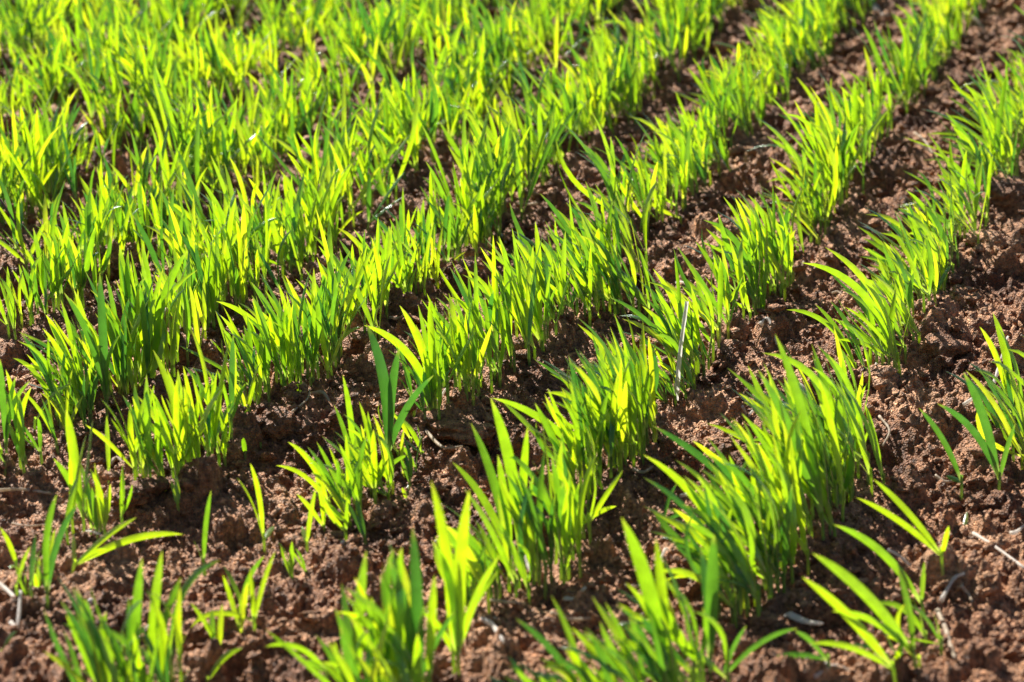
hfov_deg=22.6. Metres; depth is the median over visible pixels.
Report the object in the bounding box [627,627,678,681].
cereal seedling
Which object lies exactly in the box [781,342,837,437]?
cereal seedling
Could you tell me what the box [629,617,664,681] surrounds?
cereal seedling
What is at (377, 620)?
cereal seedling
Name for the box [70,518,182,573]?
cereal seedling
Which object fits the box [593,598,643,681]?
cereal seedling
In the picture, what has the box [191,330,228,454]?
cereal seedling
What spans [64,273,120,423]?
cereal seedling
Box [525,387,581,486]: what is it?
cereal seedling
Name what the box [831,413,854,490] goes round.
cereal seedling
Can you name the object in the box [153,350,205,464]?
cereal seedling
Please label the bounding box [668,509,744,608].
cereal seedling
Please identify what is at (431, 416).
soil clod
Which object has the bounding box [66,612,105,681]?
cereal seedling
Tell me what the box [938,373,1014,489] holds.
cereal seedling
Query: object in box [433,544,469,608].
cereal seedling
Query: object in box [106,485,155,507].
soil clod
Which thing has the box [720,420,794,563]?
cereal seedling
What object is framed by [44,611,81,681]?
cereal seedling
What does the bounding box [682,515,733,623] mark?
cereal seedling
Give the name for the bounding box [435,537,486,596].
cereal seedling
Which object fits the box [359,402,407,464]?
cereal seedling
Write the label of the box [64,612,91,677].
cereal seedling
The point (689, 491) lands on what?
cereal seedling
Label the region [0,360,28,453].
cereal seedling
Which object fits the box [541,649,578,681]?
cereal seedling
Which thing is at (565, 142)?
soil clod
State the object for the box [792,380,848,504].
cereal seedling
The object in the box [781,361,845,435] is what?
cereal seedling
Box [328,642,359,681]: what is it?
cereal seedling
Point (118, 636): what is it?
cereal seedling
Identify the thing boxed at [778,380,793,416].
cereal seedling
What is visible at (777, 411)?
cereal seedling
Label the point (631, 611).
cereal seedling
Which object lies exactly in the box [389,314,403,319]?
straw
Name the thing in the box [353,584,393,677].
cereal seedling
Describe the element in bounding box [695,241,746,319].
cereal seedling
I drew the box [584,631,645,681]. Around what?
cereal seedling
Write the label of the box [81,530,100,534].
straw bit
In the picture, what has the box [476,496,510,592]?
cereal seedling
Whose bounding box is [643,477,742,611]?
cereal seedling
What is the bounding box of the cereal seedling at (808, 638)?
[776,631,830,668]
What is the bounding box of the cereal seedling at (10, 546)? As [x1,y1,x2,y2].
[0,528,18,575]
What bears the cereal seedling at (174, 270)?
on the soil
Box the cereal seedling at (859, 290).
[804,263,897,372]
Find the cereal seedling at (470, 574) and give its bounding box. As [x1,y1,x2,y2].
[433,514,477,605]
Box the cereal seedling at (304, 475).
[276,442,330,502]
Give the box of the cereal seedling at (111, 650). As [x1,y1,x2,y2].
[104,638,127,680]
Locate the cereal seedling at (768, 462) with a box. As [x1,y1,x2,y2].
[757,411,800,502]
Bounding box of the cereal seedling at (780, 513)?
[724,463,786,581]
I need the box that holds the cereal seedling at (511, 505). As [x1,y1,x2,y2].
[499,477,536,581]
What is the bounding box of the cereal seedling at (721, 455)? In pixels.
[708,438,775,583]
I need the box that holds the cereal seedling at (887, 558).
[833,524,925,612]
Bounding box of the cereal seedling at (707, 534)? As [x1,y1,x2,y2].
[686,483,755,617]
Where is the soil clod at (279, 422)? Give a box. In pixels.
[260,406,296,439]
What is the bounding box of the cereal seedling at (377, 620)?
[345,549,416,681]
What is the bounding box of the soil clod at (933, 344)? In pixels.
[917,331,972,359]
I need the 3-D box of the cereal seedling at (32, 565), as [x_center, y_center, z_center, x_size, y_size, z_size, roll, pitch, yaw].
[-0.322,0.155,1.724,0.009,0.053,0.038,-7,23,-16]
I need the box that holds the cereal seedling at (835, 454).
[818,378,844,522]
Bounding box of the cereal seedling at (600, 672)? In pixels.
[592,669,613,681]
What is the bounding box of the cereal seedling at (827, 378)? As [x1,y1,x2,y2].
[756,368,868,478]
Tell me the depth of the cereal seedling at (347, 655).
1.56 m
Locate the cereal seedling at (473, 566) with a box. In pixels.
[447,526,490,613]
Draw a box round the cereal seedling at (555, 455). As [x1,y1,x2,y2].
[532,444,563,496]
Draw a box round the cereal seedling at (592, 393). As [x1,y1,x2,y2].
[567,355,611,466]
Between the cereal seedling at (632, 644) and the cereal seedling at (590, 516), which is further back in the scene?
the cereal seedling at (590, 516)
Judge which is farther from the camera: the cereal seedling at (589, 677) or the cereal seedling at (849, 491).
the cereal seedling at (849, 491)
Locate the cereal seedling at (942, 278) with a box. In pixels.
[926,251,950,294]
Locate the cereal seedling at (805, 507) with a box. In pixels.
[768,433,813,538]
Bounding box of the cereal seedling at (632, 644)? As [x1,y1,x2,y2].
[618,595,693,681]
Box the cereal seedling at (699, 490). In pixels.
[684,476,719,523]
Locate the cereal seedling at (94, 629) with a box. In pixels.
[72,587,109,671]
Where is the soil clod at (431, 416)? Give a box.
[415,408,447,421]
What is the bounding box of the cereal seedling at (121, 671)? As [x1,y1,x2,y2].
[99,612,138,681]
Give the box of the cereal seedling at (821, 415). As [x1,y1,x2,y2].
[809,397,854,498]
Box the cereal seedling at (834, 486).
[803,392,850,507]
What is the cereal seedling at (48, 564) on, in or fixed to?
on the soil
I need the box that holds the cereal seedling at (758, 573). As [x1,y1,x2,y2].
[724,541,772,596]
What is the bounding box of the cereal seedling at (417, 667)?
[389,630,421,681]
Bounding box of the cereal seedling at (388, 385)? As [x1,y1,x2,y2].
[366,323,433,449]
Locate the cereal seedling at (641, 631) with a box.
[622,620,657,668]
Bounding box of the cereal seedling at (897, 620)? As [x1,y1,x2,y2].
[887,604,920,667]
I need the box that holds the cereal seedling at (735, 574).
[692,517,758,611]
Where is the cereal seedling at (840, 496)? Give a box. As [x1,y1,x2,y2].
[762,375,841,503]
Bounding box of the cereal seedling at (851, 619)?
[802,577,896,681]
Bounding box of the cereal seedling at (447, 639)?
[425,572,496,673]
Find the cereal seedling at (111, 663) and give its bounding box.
[98,629,130,681]
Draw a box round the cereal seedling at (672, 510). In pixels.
[666,503,749,608]
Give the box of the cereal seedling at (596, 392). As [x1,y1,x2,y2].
[575,366,627,478]
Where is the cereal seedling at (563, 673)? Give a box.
[542,666,571,681]
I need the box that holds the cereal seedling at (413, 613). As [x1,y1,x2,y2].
[388,527,454,676]
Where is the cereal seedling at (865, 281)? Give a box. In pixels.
[825,247,909,378]
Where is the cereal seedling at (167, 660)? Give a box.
[138,626,169,681]
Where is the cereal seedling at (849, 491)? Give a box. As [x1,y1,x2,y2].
[791,420,854,501]
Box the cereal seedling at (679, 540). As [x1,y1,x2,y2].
[651,513,757,612]
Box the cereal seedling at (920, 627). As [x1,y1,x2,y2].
[880,597,927,646]
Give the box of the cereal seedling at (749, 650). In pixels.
[721,626,796,681]
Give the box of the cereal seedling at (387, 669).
[367,639,396,681]
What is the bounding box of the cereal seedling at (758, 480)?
[723,463,779,582]
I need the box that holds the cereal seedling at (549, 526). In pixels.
[506,474,553,583]
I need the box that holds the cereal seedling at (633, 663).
[582,617,672,681]
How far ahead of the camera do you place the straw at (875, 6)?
3.27 m
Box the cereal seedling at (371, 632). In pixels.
[322,605,377,681]
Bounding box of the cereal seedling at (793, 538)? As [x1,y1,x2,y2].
[757,472,796,584]
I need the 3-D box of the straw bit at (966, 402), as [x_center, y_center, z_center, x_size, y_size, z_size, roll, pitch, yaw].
[0.376,0.047,2.068,0.006,0.010,0.035,20,29,40]
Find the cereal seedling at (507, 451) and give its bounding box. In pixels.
[491,399,528,553]
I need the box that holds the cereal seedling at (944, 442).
[919,408,962,500]
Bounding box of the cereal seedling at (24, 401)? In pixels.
[6,371,30,414]
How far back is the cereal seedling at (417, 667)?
1.57 m
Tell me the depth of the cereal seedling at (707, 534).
1.72 m
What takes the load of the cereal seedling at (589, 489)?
on the soil
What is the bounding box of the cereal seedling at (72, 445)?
[53,410,92,531]
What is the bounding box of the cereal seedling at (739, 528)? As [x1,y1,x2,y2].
[718,470,772,586]
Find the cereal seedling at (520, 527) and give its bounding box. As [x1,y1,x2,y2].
[518,486,529,592]
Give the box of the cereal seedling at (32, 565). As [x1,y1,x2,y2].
[29,534,41,596]
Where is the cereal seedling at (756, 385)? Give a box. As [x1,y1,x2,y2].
[748,367,780,438]
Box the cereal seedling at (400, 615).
[346,543,405,681]
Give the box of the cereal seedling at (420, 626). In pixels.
[383,574,424,681]
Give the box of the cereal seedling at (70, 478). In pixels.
[68,434,86,535]
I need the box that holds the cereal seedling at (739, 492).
[699,470,764,545]
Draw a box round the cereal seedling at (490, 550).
[475,520,501,599]
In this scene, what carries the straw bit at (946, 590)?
on the soil
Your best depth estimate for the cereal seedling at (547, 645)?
1.59 m
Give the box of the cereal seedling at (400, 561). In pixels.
[380,548,402,630]
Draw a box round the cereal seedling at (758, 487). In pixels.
[705,466,769,538]
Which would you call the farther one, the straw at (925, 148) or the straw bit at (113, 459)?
the straw at (925, 148)
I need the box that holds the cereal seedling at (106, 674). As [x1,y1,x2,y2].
[72,588,110,681]
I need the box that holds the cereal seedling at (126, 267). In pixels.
[119,245,145,330]
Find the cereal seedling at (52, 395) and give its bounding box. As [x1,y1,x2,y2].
[33,384,70,429]
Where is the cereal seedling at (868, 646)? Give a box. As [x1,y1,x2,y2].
[852,617,902,658]
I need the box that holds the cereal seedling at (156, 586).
[148,552,180,681]
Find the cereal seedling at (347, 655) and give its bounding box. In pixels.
[340,626,369,681]
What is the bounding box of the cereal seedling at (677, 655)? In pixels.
[616,596,697,681]
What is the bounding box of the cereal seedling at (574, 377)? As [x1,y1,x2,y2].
[569,358,588,458]
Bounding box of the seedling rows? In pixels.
[0,0,1023,643]
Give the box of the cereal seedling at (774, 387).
[729,364,781,458]
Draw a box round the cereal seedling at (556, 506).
[544,486,563,562]
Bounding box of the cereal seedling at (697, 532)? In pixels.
[673,484,735,597]
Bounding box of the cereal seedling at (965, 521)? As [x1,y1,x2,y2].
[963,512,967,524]
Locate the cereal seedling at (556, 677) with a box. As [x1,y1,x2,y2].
[517,661,567,681]
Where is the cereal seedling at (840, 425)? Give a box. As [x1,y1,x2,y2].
[785,394,845,495]
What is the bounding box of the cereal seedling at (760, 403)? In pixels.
[745,391,785,445]
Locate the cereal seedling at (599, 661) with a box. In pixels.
[558,647,623,681]
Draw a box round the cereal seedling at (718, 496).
[700,423,766,529]
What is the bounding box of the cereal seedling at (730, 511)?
[712,470,768,555]
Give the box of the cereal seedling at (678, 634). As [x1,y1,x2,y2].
[659,596,704,681]
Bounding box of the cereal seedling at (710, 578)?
[700,535,718,681]
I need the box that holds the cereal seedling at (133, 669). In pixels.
[121,630,159,681]
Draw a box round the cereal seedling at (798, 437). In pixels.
[731,406,801,535]
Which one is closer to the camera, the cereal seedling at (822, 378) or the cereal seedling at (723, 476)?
the cereal seedling at (723, 476)
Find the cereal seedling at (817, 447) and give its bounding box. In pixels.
[786,390,825,487]
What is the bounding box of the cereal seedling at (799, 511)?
[730,436,809,575]
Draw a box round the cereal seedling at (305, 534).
[301,489,315,551]
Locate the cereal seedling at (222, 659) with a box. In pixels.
[206,648,241,681]
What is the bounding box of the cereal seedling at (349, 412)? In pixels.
[334,377,364,455]
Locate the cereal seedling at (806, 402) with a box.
[783,375,811,421]
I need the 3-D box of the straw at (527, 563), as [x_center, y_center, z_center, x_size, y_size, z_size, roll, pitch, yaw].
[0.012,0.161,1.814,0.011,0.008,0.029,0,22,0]
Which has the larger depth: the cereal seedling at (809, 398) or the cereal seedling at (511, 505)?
the cereal seedling at (809, 398)
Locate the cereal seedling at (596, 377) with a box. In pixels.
[565,352,623,456]
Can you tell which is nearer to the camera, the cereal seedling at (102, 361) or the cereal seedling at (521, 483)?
the cereal seedling at (521, 483)
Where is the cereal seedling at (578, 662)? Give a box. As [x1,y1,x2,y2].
[568,646,598,681]
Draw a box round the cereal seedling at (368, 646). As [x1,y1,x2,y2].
[366,630,373,669]
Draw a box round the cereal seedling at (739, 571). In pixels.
[701,537,761,611]
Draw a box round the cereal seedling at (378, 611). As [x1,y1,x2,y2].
[360,595,412,679]
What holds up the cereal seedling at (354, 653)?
on the soil
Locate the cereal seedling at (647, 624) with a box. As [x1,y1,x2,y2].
[623,613,670,680]
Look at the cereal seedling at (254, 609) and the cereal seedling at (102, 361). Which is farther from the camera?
the cereal seedling at (102, 361)
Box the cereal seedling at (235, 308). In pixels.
[217,301,279,350]
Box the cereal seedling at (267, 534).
[237,464,273,554]
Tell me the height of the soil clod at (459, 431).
0.022 m
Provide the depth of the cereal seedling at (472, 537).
1.77 m
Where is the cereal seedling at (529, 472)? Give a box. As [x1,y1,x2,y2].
[496,447,564,580]
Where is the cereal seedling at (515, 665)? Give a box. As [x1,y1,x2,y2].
[487,655,524,681]
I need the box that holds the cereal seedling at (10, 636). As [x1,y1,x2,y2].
[0,631,16,651]
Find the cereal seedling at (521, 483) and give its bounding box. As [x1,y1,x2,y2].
[511,470,535,543]
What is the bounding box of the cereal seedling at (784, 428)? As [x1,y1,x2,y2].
[751,394,801,554]
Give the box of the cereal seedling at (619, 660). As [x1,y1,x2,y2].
[600,622,642,681]
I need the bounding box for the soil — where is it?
[0,0,1023,681]
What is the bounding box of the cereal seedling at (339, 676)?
[326,610,389,681]
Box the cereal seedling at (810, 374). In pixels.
[764,353,846,457]
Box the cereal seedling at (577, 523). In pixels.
[562,451,597,578]
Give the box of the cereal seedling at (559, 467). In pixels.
[542,423,615,564]
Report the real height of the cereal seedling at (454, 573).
0.151 m
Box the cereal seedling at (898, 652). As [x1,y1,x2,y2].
[894,644,901,658]
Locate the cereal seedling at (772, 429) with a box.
[729,396,782,504]
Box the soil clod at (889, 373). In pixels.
[857,364,898,387]
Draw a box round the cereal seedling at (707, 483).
[676,460,763,586]
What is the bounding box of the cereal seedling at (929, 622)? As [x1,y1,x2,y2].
[906,605,942,654]
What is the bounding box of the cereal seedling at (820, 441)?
[782,403,831,534]
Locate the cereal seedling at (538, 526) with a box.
[522,481,547,600]
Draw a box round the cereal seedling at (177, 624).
[150,587,182,681]
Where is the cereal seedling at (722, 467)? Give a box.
[709,449,800,519]
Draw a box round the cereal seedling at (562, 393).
[546,357,631,445]
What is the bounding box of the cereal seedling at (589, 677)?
[575,664,592,681]
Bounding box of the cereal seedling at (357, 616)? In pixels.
[339,563,391,671]
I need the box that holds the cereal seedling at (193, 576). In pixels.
[170,560,219,681]
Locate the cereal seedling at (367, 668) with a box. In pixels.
[358,648,388,681]
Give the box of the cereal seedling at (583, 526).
[543,439,585,539]
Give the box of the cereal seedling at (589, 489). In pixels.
[547,425,595,527]
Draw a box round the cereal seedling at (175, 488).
[171,475,179,510]
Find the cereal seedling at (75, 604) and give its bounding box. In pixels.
[58,578,94,641]
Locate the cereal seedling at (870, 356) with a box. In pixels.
[864,343,871,364]
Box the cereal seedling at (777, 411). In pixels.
[763,381,795,452]
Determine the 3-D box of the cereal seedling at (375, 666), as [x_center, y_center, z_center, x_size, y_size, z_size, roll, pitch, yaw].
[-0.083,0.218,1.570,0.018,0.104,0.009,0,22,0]
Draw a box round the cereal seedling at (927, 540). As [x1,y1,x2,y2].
[856,480,948,575]
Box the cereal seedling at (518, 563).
[496,520,532,605]
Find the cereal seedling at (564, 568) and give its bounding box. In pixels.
[551,499,580,591]
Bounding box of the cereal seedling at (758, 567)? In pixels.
[676,486,769,571]
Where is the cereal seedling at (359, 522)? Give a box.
[340,496,366,544]
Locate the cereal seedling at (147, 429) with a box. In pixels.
[143,375,151,477]
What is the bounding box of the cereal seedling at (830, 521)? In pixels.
[752,422,836,537]
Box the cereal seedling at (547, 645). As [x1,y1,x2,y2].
[517,596,584,681]
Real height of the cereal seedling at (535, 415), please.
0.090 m
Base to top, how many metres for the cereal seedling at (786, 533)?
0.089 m
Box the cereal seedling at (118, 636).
[97,626,147,681]
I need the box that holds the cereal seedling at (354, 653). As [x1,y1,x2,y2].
[348,643,386,681]
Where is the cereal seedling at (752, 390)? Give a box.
[729,369,782,428]
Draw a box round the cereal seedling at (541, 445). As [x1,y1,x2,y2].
[535,370,586,493]
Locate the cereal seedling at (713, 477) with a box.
[701,446,786,572]
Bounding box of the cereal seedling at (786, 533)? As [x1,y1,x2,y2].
[699,486,791,592]
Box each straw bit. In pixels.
[9,590,21,626]
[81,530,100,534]
[110,456,122,466]
[624,584,639,587]
[661,547,672,559]
[741,405,753,416]
[813,664,849,678]
[887,548,910,566]
[934,474,953,483]
[939,572,964,601]
[962,397,986,405]
[993,336,1008,383]
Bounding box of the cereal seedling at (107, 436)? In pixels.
[105,416,109,483]
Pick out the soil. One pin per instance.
(694, 410)
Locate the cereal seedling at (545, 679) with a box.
[533,671,552,681]
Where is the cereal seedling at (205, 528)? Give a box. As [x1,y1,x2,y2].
[194,492,210,575]
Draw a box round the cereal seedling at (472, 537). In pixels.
[456,527,492,565]
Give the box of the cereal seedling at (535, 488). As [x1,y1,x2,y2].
[528,454,572,560]
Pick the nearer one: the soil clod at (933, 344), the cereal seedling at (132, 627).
the cereal seedling at (132, 627)
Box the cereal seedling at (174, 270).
[142,243,187,376]
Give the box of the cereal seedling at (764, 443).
[742,414,802,549]
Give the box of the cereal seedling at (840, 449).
[818,399,850,501]
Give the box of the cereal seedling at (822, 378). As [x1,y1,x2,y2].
[811,343,845,440]
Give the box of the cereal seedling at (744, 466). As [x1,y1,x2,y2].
[719,454,773,542]
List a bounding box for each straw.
[0,488,50,494]
[0,582,13,596]
[12,522,44,526]
[292,388,309,411]
[310,390,329,401]
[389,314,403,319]
[425,429,462,449]
[480,617,504,643]
[490,599,525,603]
[515,202,537,205]
[524,555,528,570]
[550,611,590,620]
[562,587,585,600]
[632,466,653,473]
[674,301,688,400]
[759,317,777,344]
[784,611,822,624]
[871,0,889,15]
[878,415,890,446]
[902,137,931,153]
[914,132,933,154]
[935,608,956,658]
[959,584,972,603]
[967,10,986,30]
[972,531,1023,568]
[1009,524,1023,534]
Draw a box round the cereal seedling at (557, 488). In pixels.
[551,455,560,506]
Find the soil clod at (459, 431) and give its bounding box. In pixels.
[427,415,496,446]
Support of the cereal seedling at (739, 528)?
on the soil
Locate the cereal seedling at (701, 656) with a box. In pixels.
[632,611,729,681]
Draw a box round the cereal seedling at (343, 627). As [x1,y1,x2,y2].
[320,609,368,681]
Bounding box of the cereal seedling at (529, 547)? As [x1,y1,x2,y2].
[510,495,535,584]
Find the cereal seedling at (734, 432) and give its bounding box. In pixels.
[708,379,794,460]
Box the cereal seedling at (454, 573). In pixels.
[431,481,498,676]
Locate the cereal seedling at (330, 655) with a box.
[316,636,346,680]
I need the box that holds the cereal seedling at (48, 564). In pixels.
[29,494,78,609]
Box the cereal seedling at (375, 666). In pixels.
[369,620,388,681]
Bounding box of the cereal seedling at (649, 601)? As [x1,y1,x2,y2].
[621,517,669,653]
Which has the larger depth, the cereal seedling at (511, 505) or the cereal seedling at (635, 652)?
the cereal seedling at (511, 505)
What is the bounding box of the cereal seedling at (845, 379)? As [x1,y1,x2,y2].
[824,355,869,486]
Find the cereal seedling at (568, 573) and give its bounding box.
[534,464,569,580]
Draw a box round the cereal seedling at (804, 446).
[762,418,808,492]
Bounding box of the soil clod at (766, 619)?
[750,611,785,629]
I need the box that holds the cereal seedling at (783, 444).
[730,387,814,519]
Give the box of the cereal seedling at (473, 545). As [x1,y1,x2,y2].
[436,527,492,598]
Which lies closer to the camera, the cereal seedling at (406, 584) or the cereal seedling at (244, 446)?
the cereal seedling at (406, 584)
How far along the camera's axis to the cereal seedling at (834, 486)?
1.88 m
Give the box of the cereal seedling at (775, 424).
[694,376,780,498]
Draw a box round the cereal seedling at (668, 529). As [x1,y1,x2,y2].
[654,513,700,573]
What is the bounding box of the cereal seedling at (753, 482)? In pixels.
[697,470,773,543]
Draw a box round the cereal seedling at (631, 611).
[619,575,697,681]
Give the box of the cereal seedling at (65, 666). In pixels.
[45,612,102,681]
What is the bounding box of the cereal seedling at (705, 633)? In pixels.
[620,557,707,681]
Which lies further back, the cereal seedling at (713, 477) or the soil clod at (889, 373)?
the soil clod at (889, 373)
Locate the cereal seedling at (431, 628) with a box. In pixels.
[354,575,436,681]
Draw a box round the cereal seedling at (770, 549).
[699,464,790,576]
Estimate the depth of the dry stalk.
2.33 m
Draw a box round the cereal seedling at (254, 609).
[191,552,274,632]
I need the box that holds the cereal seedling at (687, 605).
[616,579,700,679]
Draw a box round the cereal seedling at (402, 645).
[385,624,412,668]
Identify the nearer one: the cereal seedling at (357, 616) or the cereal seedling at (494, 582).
the cereal seedling at (357, 616)
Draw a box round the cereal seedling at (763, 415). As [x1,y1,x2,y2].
[741,390,805,525]
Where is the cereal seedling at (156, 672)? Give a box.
[143,633,190,681]
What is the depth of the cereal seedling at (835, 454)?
1.85 m
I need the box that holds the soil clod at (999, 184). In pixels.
[979,172,1023,206]
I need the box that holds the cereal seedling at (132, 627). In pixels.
[113,560,142,678]
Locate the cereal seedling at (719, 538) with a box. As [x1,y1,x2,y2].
[675,515,740,615]
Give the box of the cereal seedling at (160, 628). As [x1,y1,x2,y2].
[147,591,169,681]
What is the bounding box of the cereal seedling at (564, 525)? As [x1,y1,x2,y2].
[561,491,568,581]
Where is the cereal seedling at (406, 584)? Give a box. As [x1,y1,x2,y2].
[397,550,423,681]
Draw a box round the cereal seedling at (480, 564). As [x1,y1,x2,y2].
[469,544,489,590]
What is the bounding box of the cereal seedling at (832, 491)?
[757,418,834,502]
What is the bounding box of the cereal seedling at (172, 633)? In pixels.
[136,588,178,650]
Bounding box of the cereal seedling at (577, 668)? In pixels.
[557,657,590,681]
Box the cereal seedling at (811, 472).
[758,334,824,539]
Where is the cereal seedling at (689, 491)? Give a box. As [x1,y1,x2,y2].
[644,455,730,555]
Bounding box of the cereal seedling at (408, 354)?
[364,298,436,407]
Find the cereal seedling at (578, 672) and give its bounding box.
[553,664,587,681]
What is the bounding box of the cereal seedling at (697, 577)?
[664,524,737,628]
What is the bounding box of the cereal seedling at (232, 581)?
[224,556,263,600]
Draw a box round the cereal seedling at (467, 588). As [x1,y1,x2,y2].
[437,530,471,600]
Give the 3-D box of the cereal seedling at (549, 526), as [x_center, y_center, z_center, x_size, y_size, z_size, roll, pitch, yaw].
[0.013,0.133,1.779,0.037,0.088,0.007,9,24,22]
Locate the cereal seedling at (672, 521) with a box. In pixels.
[644,506,755,606]
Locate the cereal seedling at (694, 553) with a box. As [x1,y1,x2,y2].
[680,490,741,614]
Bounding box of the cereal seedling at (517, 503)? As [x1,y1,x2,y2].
[512,492,537,578]
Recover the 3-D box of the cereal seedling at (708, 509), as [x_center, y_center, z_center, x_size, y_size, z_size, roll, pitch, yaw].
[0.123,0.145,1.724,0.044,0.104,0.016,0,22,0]
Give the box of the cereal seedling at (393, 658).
[345,604,397,681]
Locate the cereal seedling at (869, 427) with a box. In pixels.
[840,382,884,491]
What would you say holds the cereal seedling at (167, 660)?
on the soil
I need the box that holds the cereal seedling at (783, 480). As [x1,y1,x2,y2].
[768,450,788,573]
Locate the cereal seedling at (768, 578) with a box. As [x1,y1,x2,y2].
[712,468,775,598]
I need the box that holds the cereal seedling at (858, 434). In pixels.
[800,378,873,496]
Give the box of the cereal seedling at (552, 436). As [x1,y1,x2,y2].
[535,404,580,499]
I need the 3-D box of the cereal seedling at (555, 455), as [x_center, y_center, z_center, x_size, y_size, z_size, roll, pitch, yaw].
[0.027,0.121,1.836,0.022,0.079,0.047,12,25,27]
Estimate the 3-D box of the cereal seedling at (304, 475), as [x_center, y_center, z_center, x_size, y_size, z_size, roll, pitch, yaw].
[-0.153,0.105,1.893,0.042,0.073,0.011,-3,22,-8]
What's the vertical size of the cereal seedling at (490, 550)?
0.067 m
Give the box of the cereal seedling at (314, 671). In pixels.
[268,631,361,681]
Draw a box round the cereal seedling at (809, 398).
[799,383,830,505]
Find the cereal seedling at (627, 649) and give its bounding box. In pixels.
[585,604,639,681]
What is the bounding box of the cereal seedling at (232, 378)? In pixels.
[217,336,244,438]
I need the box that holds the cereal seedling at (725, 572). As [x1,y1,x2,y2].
[672,516,733,597]
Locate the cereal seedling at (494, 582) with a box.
[469,529,497,606]
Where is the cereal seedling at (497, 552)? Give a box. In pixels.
[443,475,533,588]
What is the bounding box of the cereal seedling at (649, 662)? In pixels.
[629,615,666,681]
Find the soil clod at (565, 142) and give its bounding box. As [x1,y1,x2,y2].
[562,135,584,150]
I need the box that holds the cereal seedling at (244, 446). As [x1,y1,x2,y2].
[241,437,246,458]
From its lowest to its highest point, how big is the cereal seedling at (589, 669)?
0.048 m
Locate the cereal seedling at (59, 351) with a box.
[43,329,98,425]
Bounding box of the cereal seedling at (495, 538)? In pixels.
[465,490,517,598]
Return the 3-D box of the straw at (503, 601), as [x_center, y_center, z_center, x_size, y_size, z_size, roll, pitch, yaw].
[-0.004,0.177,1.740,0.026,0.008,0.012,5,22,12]
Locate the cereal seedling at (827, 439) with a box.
[784,376,845,502]
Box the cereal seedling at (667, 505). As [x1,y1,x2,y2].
[660,484,678,529]
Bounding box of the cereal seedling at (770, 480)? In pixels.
[749,440,781,571]
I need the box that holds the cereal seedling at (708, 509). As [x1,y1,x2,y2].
[663,482,727,619]
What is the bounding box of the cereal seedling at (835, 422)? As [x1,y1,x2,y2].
[769,391,836,513]
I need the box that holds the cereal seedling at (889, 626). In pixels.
[813,553,917,667]
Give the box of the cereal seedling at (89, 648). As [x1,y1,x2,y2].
[61,602,102,681]
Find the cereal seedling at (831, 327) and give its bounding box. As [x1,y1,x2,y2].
[788,304,856,368]
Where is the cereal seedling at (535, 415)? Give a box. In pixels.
[493,398,603,489]
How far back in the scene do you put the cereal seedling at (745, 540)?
1.75 m
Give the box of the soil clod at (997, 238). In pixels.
[963,229,1006,249]
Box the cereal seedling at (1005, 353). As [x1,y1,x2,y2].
[980,314,1013,411]
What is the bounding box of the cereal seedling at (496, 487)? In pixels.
[453,424,512,567]
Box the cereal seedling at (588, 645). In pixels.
[571,627,625,681]
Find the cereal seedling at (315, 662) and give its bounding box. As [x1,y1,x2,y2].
[266,642,328,678]
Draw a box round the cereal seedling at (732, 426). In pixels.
[720,408,809,477]
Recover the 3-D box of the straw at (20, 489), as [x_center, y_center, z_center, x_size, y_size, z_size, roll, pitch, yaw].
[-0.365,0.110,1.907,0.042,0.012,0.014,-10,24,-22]
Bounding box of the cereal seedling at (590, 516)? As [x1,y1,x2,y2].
[550,456,622,544]
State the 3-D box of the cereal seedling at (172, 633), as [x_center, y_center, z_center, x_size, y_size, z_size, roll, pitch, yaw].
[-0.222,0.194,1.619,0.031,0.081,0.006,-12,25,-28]
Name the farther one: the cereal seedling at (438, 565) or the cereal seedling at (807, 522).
the cereal seedling at (807, 522)
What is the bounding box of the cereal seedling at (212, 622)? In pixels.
[210,611,214,638]
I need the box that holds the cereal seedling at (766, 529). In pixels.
[686,485,769,590]
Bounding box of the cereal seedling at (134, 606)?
[90,587,142,660]
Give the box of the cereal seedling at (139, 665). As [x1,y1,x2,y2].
[106,634,144,681]
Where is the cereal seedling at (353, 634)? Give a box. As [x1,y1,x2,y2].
[341,553,366,649]
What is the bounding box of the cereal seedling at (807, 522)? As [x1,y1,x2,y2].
[762,423,818,533]
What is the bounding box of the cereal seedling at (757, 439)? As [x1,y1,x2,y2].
[744,402,765,440]
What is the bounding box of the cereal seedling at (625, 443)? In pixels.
[555,334,626,466]
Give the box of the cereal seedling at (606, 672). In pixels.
[561,634,611,681]
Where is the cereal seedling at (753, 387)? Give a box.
[746,381,834,441]
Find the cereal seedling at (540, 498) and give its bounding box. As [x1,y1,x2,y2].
[497,448,544,585]
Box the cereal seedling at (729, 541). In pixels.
[682,504,760,616]
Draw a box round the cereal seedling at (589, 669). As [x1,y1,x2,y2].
[581,660,599,681]
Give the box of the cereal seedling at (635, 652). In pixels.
[608,634,683,681]
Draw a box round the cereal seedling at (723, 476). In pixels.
[709,462,736,492]
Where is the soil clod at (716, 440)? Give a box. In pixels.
[703,434,734,451]
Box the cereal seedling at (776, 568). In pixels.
[721,485,779,591]
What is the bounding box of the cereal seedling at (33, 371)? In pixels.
[14,335,50,415]
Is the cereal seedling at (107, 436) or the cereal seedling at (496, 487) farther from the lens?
the cereal seedling at (107, 436)
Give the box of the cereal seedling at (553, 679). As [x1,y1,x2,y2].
[527,669,555,681]
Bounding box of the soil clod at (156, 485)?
[127,476,169,496]
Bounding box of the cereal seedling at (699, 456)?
[652,425,765,514]
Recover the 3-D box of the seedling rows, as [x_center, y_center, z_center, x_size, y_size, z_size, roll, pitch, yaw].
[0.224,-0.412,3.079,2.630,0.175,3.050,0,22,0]
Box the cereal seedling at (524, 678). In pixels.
[504,666,530,681]
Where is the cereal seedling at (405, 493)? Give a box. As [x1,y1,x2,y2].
[401,485,409,498]
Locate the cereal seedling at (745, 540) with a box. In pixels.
[710,482,769,599]

